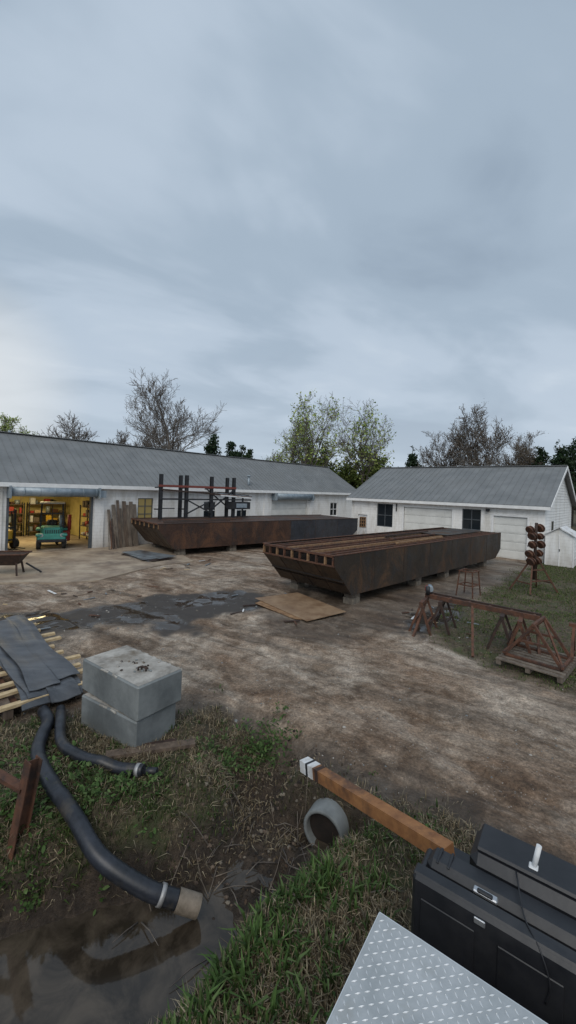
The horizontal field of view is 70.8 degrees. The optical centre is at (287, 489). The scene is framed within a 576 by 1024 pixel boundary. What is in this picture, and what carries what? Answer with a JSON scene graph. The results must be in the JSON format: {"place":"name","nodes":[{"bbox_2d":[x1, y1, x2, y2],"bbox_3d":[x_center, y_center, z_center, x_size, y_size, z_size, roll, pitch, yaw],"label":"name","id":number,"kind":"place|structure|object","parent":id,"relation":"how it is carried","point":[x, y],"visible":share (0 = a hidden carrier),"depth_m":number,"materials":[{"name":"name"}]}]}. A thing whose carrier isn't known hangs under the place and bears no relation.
{"place":"outdoors","nodes":[
{"label":"outdoors","id":0,"kind":"place"},
{"bbox_2d":[0,859,273,1023],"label":"ditch water","id":1,"kind":"structure","parent":0,"point":[82,968],"depth_m":4.06,"materials":[{"name":"brown liquid"}]},
{"bbox_2d":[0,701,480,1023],"bbox_3d":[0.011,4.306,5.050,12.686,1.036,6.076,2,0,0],"label":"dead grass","id":2,"kind":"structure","parent":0,"point":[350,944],"depth_m":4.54,"materials":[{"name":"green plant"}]},
{"bbox_2d":[0,510,575,1023],"bbox_3d":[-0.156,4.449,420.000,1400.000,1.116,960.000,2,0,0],"label":"ground","id":3,"kind":"structure","parent":0,"point":[464,762],"depth_m":7.40,"materials":[{"name":"soil"}]},
{"bbox_2d":[0,412,35,434],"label":"budding maple tree","id":4,"kind":"object","parent":3,"relation":"on","point":[6,427],"visible":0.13,"depth_m":65.02,"materials":[{"name":"green plant"}]},
{"bbox_2d":[0,755,42,861],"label":"rusty post","id":5,"kind":"object","parent":3,"relation":"on","point":[25,787],"visible":0.82,"depth_m":4.75,"materials":[{"name":"orange metal"}]},
{"bbox_2d":[0,623,82,720],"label":"lumber dunnage","id":6,"kind":"object","parent":3,"relation":"on","point":[6,707],"visible":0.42,"depth_m":7.21,"materials":[{"name":"brown wood"}]},
{"bbox_2d":[0,677,20,713],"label":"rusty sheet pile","id":7,"kind":"object","parent":6,"relation":"on","point":[11,698],"visible":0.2,"depth_m":7.26,"materials":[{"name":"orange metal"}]},
{"bbox_2d":[0,615,82,710],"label":"rubber sheet stack","id":8,"kind":"object","parent":6,"relation":"on","point":[33,664],"visible":1,"depth_m":8.03,"materials":[{"name":"grey rubber"}]},
{"bbox_2d":[34,413,99,440],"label":"bare oak tree","id":9,"kind":"object","parent":3,"relation":"on","point":[70,432],"visible":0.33,"depth_m":57.54,"materials":[{"name":"grey plant"}]},
{"bbox_2d":[0,737,168,915],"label":"bank nettles","id":10,"kind":"object","parent":3,"relation":"on","point":[96,790],"visible":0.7,"depth_m":5.06,"materials":[{"name":"green plant"}]},
{"bbox_2d":[0,738,174,919],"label":"bank grass tufts","id":11,"kind":"object","parent":3,"relation":"on","point":[68,831],"visible":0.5,"depth_m":4.86,"materials":[{"name":"green plant"}]},
{"bbox_2d":[0,544,193,584],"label":"concrete apron","id":12,"kind":"object","parent":3,"relation":"on","point":[78,565],"visible":0.8,"depth_m":19.50,"materials":[{"name":"grey concrete"}]},
{"bbox_2d":[0,551,41,575],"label":"rusty trough cart","id":13,"kind":"object","parent":12,"relation":"on","point":[15,558],"visible":0.97,"depth_m":16.83,"materials":[{"name":"orange metal"}]},
{"bbox_2d":[107,500,137,549],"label":"leaning planks","id":14,"kind":"object","parent":12,"relation":"on","point":[129,531],"visible":0.96,"depth_m":25.61,"materials":[{"name":"brown wood"}]},
{"bbox_2d":[123,550,174,561],"bbox_3d":[-7.887,3.634,22.395,3.403,0.155,1.886,2,0,37],"label":"sheet metal stack","id":15,"kind":"object","parent":12,"relation":"on","point":[147,556],"visible":1,"depth_m":22.06,"materials":[{"name":"grey metal"}]},
{"bbox_2d":[54,704,158,776],"bbox_3d":[-3.055,3.799,6.092,2.752,0.290,0.667,2,0,36],"label":"suction hose","id":16,"kind":"object","parent":3,"relation":"on","point":[65,746],"visible":0.96,"depth_m":5.68,"materials":[{"name":"black rubber"}]},
{"bbox_2d":[30,705,202,919],"bbox_3d":[-2.805,4.167,5.444,4.226,0.977,0.880,2,0,38],"label":"suction hose","id":17,"kind":"object","parent":3,"relation":"on","point":[104,861],"visible":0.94,"depth_m":4.48,"materials":[{"name":"black rubber"}]},
{"bbox_2d":[81,692,175,746],"bbox_3d":[-2.652,3.708,6.726,1.411,0.524,0.823,2,0,32],"label":"concrete block","id":18,"kind":"object","parent":3,"relation":"on","point":[103,718],"depth_m":6.37,"materials":[{"name":"grey concrete"}]},
{"bbox_2d":[82,645,182,721],"bbox_3d":[-2.634,3.140,6.808,1.602,0.610,0.863,2,0,36],"label":"concrete block","id":19,"kind":"object","parent":18,"relation":"on","point":[136,685],"depth_m":6.49,"materials":[{"name":"grey concrete"}]},
{"bbox_2d":[106,427,153,446],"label":"bare oak tree","id":20,"kind":"object","parent":3,"relation":"on","point":[124,437],"visible":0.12,"depth_m":67.33,"materials":[{"name":"grey plant"}]},
{"bbox_2d":[105,738,194,758],"bbox_3d":[-2.057,3.878,6.110,1.266,0.085,0.277,2,0,-18],"label":"old board","id":21,"kind":"object","parent":3,"relation":"on","point":[171,744],"visible":0.93,"depth_m":6.05,"materials":[{"name":"brown wood"}]},
{"bbox_2d":[123,420,187,450],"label":"bare oak tree","id":22,"kind":"object","parent":3,"relation":"on","point":[142,442],"visible":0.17,"depth_m":64.11,"materials":[{"name":"grey plant"}]},
{"bbox_2d":[123,368,226,450],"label":"bare oak tree","id":23,"kind":"object","parent":3,"relation":"on","point":[153,434],"visible":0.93,"depth_m":55.06,"materials":[{"name":"grey plant"}]},
{"bbox_2d":[0,430,355,552],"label":"metal roof workshop","id":24,"kind":"structure","parent":3,"relation":"on","point":[100,477],"depth_m":28.74,"materials":[{"name":"white metal"}]},
{"bbox_2d":[8,509,24,549],"bbox_3d":[-16.308,2.241,23.194,2.750,2.300,1.200,2,0,22],"label":"yellow forklift","id":25,"kind":"object","parent":24,"relation":"on","point":[13,541],"visible":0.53,"depth_m":23.27,"materials":[{"name":"paint"}]},
{"bbox_2d":[8,500,24,535],"bbox_3d":[-19.793,1.938,28.127,0.560,2.682,2.460,2,0,42],"label":"storage shelf","id":26,"kind":"object","parent":24,"relation":"in","point":[17,502],"visible":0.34,"depth_m":28.74,"materials":[{"name":"black metal"}]},
{"bbox_2d":[26,498,65,535],"bbox_3d":[-17.964,1.969,30.159,0.560,2.747,2.528,2,0,42],"label":"storage shelf","id":27,"kind":"object","parent":24,"relation":"in","point":[31,518],"visible":0.61,"depth_m":29.55,"materials":[{"name":"black metal"}]},
{"bbox_2d":[35,501,67,548],"bbox_3d":[-14.419,2.115,24.749,1.712,2.676,2.830,2,0,-30],"label":"truck","id":28,"kind":"object","parent":24,"relation":"on","point":[52,530],"visible":0.99,"depth_m":23.94,"materials":[{"name":"paint"}]},
{"bbox_2d":[55,515,71,543],"bbox_3d":[-14.288,2.512,25.712,0.880,1.900,0.720,2,0,42],"label":"welding cart","id":29,"kind":"object","parent":24,"relation":"on","point":[60,521],"visible":0.54,"depth_m":25.57,"materials":[{"name":"red paint"}]},
{"bbox_2d":[79,501,88,538],"bbox_3d":[-13.326,2.140,27.616,3.060,2.730,0.560,2,0,42],"label":"storage shelf","id":30,"kind":"object","parent":24,"relation":"in","point":[85,504],"visible":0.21,"depth_m":28.14,"materials":[{"name":"black metal"}]},
{"bbox_2d":[174,549,185,554],"bbox_3d":[-6.265,3.602,23.532,0.428,0.422,0.526,2,0,45],"label":"timber support block","id":31,"kind":"object","parent":3,"relation":"on","point":[179,552],"depth_m":23.39,"materials":[{"name":"grey wood"}]},
{"bbox_2d":[4,714,411,1017],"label":"leaf litter","id":32,"kind":"object","parent":3,"relation":"on","point":[290,849],"visible":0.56,"depth_m":5.39,"materials":[{"name":"brown plant"}]},
{"bbox_2d":[203,433,221,454],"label":"pine tree","id":33,"kind":"object","parent":3,"relation":"on","point":[211,448],"visible":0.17,"depth_m":57.49,"materials":[{"name":"green plant"}]},
{"bbox_2d":[226,545,235,550],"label":"timber support block","id":34,"kind":"object","parent":3,"relation":"on","point":[231,548],"depth_m":25.65,"materials":[{"name":"grey wood"}]},
{"bbox_2d":[224,441,241,456],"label":"pine tree","id":35,"kind":"object","parent":3,"relation":"on","point":[230,446],"visible":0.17,"depth_m":59.51,"materials":[{"name":"green plant"}]},
{"bbox_2d":[0,684,474,891],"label":"bank weeds","id":36,"kind":"object","parent":3,"relation":"on","point":[368,830],"visible":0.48,"depth_m":5.32,"materials":[{"name":"green plant"}]},
{"bbox_2d":[0,706,479,1023],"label":"grass","id":37,"kind":"structure","parent":3,"relation":"on","point":[198,775],"depth_m":4.99,"materials":[{"name":"green plant"}]},
{"bbox_2d":[236,445,245,457],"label":"pine tree","id":38,"kind":"object","parent":3,"relation":"on","point":[242,448],"visible":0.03,"depth_m":60.84,"materials":[{"name":"green plant"}]},
{"bbox_2d":[243,448,252,458],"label":"pine tree","id":39,"kind":"object","parent":3,"relation":"on","point":[248,453],"visible":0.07,"depth_m":59.49,"materials":[{"name":"green plant"}]},
{"bbox_2d":[194,702,302,788],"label":"ditch head weeds","id":40,"kind":"object","parent":3,"relation":"on","point":[260,746],"visible":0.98,"depth_m":6.63,"materials":[{"name":"green plant"}]},
{"bbox_2d":[113,768,403,987],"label":"fallen twigs","id":41,"kind":"object","parent":3,"relation":"on","point":[213,852],"visible":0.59,"depth_m":4.95,"materials":[{"name":"brown wood"}]},
{"bbox_2d":[3,559,519,634],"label":"scrap pieces","id":42,"kind":"object","parent":3,"relation":"on","point":[294,621],"visible":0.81,"depth_m":13.20,"materials":[{"name":"orange metal"}]},
{"bbox_2d":[145,820,405,1023],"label":"bank weeds","id":43,"kind":"object","parent":3,"relation":"on","point":[324,869],"visible":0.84,"depth_m":3.44,"materials":[{"name":"green plant"}]},
{"bbox_2d":[256,601,301,619],"bbox_3d":[-0.368,3.946,13.335,0.650,0.034,2.555,2,0,-31],"label":"steel plate","id":44,"kind":"object","parent":3,"relation":"on","point":[266,605],"visible":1,"depth_m":13.33,"materials":[{"name":"brown metal"}]},
{"bbox_2d":[261,421,308,462],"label":"budding maple tree","id":45,"kind":"object","parent":3,"relation":"on","point":[278,458],"visible":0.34,"depth_m":58.35,"materials":[{"name":"green plant"}]},
{"bbox_2d":[290,580,304,588],"bbox_3d":[0.397,3.835,16.675,0.428,0.422,0.526,2,0,41],"label":"timber support block","id":46,"kind":"object","parent":3,"relation":"on","point":[294,584],"depth_m":16.49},
{"bbox_2d":[23,592,575,919],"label":"loose stones","id":47,"kind":"object","parent":3,"relation":"on","point":[261,830],"visible":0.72,"depth_m":5.63,"materials":[{"name":"stone"}]},
{"bbox_2d":[255,592,345,620],"bbox_3d":[0.392,3.937,13.922,1.775,0.082,2.857,2,0,-38],"label":"steel plate","id":48,"kind":"object","parent":3,"relation":"on","point":[302,606],"visible":1,"depth_m":13.72,"materials":[{"name":"brown metal"}]},
{"bbox_2d":[280,390,369,472],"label":"budding maple tree","id":49,"kind":"object","parent":3,"relation":"on","point":[309,457],"visible":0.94,"depth_m":55.63,"materials":[{"name":"green plant"}]},
{"bbox_2d":[304,798,348,852],"bbox_3d":[1.015,4.458,6.207,0.570,0.570,2.520,2,0,30],"label":"concrete culvert","id":50,"kind":"object","parent":3,"relation":"on","point":[325,821],"visible":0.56,"depth_m":5.31,"materials":[{"name":"concrete"}]},
{"bbox_2d":[297,437,392,488],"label":"green shrub mass","id":51,"kind":"object","parent":3,"relation":"on","point":[350,475],"visible":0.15,"depth_m":58.99,"materials":[{"name":"green plant"}]},
{"bbox_2d":[343,593,359,604],"bbox_3d":[2.314,3.902,14.705,0.428,0.422,0.526,2,0,41],"label":"timber support block","id":52,"kind":"object","parent":3,"relation":"on","point":[351,599],"depth_m":14.54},
{"bbox_2d":[324,397,395,483],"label":"budding maple tree","id":53,"kind":"object","parent":3,"relation":"on","point":[361,449],"visible":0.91,"depth_m":57.02,"materials":[{"name":"green plant"}]},
{"bbox_2d":[299,757,454,855],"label":"wooden beam","id":54,"kind":"structure","parent":3,"relation":"on","point":[419,835],"depth_m":4.10,"materials":[{"name":"brown wood"}]},
{"bbox_2d":[405,445,421,466],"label":"pine tree","id":55,"kind":"object","parent":3,"relation":"on","point":[411,460],"visible":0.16,"depth_m":69.33,"materials":[{"name":"green plant"}]},
{"bbox_2d":[408,578,420,585],"bbox_3d":[5.645,4.019,18.019,0.428,0.422,0.526,2,0,41],"label":"timber support block","id":56,"kind":"object","parent":3,"relation":"on","point":[415,582],"depth_m":17.82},
{"bbox_2d":[408,597,437,635],"bbox_3d":[4.023,3.701,12.000,0.667,0.905,0.910,2,0,32],"label":"steel trestle","id":57,"kind":"object","parent":3,"relation":"on","point":[423,601],"visible":0.89,"depth_m":11.73,"materials":[{"name":"brown metal"}]},
{"bbox_2d":[415,431,467,466],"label":"bare oak tree","id":58,"kind":"object","parent":3,"relation":"on","point":[445,458],"visible":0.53,"depth_m":62.55,"materials":[{"name":"grey plant"}]},
{"bbox_2d":[429,600,456,635],"bbox_3d":[4.623,3.722,12.100,0.667,0.905,0.910,2,0,34],"label":"steel trestle","id":59,"kind":"object","parent":3,"relation":"on","point":[441,604],"visible":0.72,"depth_m":11.84,"materials":[{"name":"brown metal"}]},
{"bbox_2d":[437,570,448,577],"bbox_3d":[7.650,4.089,19.973,0.428,0.422,0.526,2,0,41],"label":"timber support block","id":60,"kind":"object","parent":3,"relation":"on","point":[444,574],"depth_m":19.77,"materials":[{"name":"grey wood"}]},
{"bbox_2d":[346,465,575,562],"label":"white garage wing","id":61,"kind":"structure","parent":3,"relation":"on","point":[510,503],"depth_m":29.94,"materials":[{"name":"white paint"}]},
{"bbox_2d":[455,568,480,598],"bbox_3d":[7.273,3.748,16.300,0.820,1.023,0.690,2,0,-44],"label":"steel stand","id":62,"kind":"object","parent":3,"relation":"on","point":[464,582],"visible":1,"depth_m":16.27,"materials":[{"name":"brown metal"}]},
{"bbox_2d":[412,584,541,657],"bbox_3d":[4.952,3.563,10.933,3.278,1.275,1.720,2,0,42],"label":"rusty roller frame","id":63,"kind":"object","parent":3,"relation":"on","point":[473,604],"visible":0.98,"depth_m":11.22,"materials":[{"name":"orange metal"}]},
{"bbox_2d":[444,403,517,465],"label":"bare oak tree","id":64,"kind":"object","parent":3,"relation":"on","point":[476,459],"visible":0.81,"depth_m":59.74,"materials":[{"name":"grey plant"}]},
{"bbox_2d":[477,560,486,566],"bbox_3d":[11.230,4.214,23.461,0.428,0.422,0.526,2,0,41],"label":"timber support block","id":65,"kind":"object","parent":3,"relation":"on","point":[483,563],"depth_m":23.28,"materials":[{"name":"grey wood"}]},
{"bbox_2d":[262,527,500,594],"bbox_3d":[5.899,3.044,20.189,15.835,1.561,3.640,2,0,-44],"label":"steel barge","id":66,"kind":"object","parent":65,"relation":"on","point":[353,564],"visible":1,"depth_m":16.29},
{"bbox_2d":[426,564,575,693],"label":"yard grass","id":67,"kind":"structure","parent":3,"relation":"on","point":[569,615],"depth_m":15.37,"materials":[{"name":"green plant"}]},
{"bbox_2d":[486,613,515,648],"bbox_3d":[5.772,3.762,10.900,0.667,0.905,0.910,2,0,33],"label":"steel trestle","id":68,"kind":"object","parent":3,"relation":"on","point":[502,616],"visible":0.74,"depth_m":10.63,"materials":[{"name":"metal"}]},
{"bbox_2d":[486,430,548,465],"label":"bare oak tree","id":69,"kind":"object","parent":3,"relation":"on","point":[526,456],"visible":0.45,"depth_m":60.67,"materials":[{"name":"grey plant"}]},
{"bbox_2d":[507,616,531,653],"bbox_3d":[6.022,3.771,10.500,0.667,0.905,0.910,2,0,33],"label":"steel trestle","id":70,"kind":"object","parent":3,"relation":"on","point":[520,622],"visible":0.6,"depth_m":10.23,"materials":[{"name":"brown metal"}]},
{"bbox_2d":[509,523,558,594],"bbox_3d":[10.655,2.906,17.500,1.677,2.966,1.079,2,0,-20],"label":"pipe roller stand","id":71,"kind":"object","parent":3,"relation":"on","point":[533,560],"visible":1,"depth_m":17.41,"materials":[{"name":"orange metal"}]},
{"bbox_2d":[496,642,575,683],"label":"wooden pallet","id":72,"kind":"object","parent":3,"relation":"on","point":[501,658],"visible":0.72,"depth_m":9.54,"materials":[{"name":"grey wood"}]},
{"bbox_2d":[502,616,573,671],"bbox_3d":[6.028,3.587,9.750,1.000,0.907,1.260,2,0,-44],"label":"rusty frame","id":73,"kind":"object","parent":72,"relation":"on","point":[561,667],"visible":1,"depth_m":9.58,"materials":[{"name":"orange metal"}]},
{"bbox_2d":[529,446,551,464],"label":"pine tree","id":74,"kind":"object","parent":3,"relation":"on","point":[542,455],"visible":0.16,"depth_m":59.81,"materials":[{"name":"green plant"}]},
{"bbox_2d":[544,526,575,567],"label":"white storage shed","id":75,"kind":"structure","parent":3,"relation":"on","point":[560,548],"depth_m":24.05,"materials":[{"name":"white wood"}]},
{"bbox_2d":[547,439,575,495],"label":"pine tree","id":76,"kind":"object","parent":3,"relation":"on","point":[562,456],"visible":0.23,"depth_m":59.38,"materials":[{"name":"green plant"}]},
{"bbox_2d":[561,436,575,525],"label":"pine tree","id":77,"kind":"object","parent":3,"relation":"on","point":[571,449],"visible":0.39,"depth_m":60.69,"materials":[{"name":"green plant"}]},
{"bbox_2d":[569,622,575,661],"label":"rusty frame","id":78,"kind":"object","parent":3,"relation":"on","point":[572,652],"visible":0.79,"depth_m":9.80,"materials":[{"name":"orange metal"}]},
{"bbox_3d":[1.891,3.820,2.460,2.350,0.698,1.670,2,0,36],"label":"utility trailer","id":79,"kind":"object","parent":3,"relation":"on","visible":0},
{"bbox_2d":[326,912,547,1023],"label":"diamond plate toolbox","id":80,"kind":"object","parent":79,"relation":"on","point":[399,974],"visible":1,"depth_m":2.24,"materials":[{"name":"metal"}]},
{"bbox_2d":[411,824,575,1023],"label":"black plastic toolbox","id":81,"kind":"object","parent":79,"relation":"on","point":[495,908],"visible":0.91,"depth_m":2.79,"materials":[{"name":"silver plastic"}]},
{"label":"timber support block","id":82,"kind":"object","parent":3,"relation":"on","visible":0},
{"bbox_2d":[131,515,357,549],"bbox_3d":[-2.124,2.775,29.310,16.835,1.536,4.340,2,0,-40],"label":"steel barge","id":83,"kind":"object","parent":82,"relation":"on","point":[174,533],"visible":0.93,"depth_m":26.01},
{"bbox_2d":[154,474,251,518],"bbox_3d":[-5.652,0.507,27.888,7.103,2.850,1.420,2,0,-40],"label":"steel storage rack","id":84,"kind":"object","parent":83,"relation":"on","point":[232,504],"visible":0.95,"depth_m":27.57,"materials":[{"name":"black metal"}]},
{"bbox_2d":[0,0,575,477],"label":"sky","id":85,"kind":"structure","parent":0,"point":[258,204],"materials":[{"name":"grey"}]}
]}

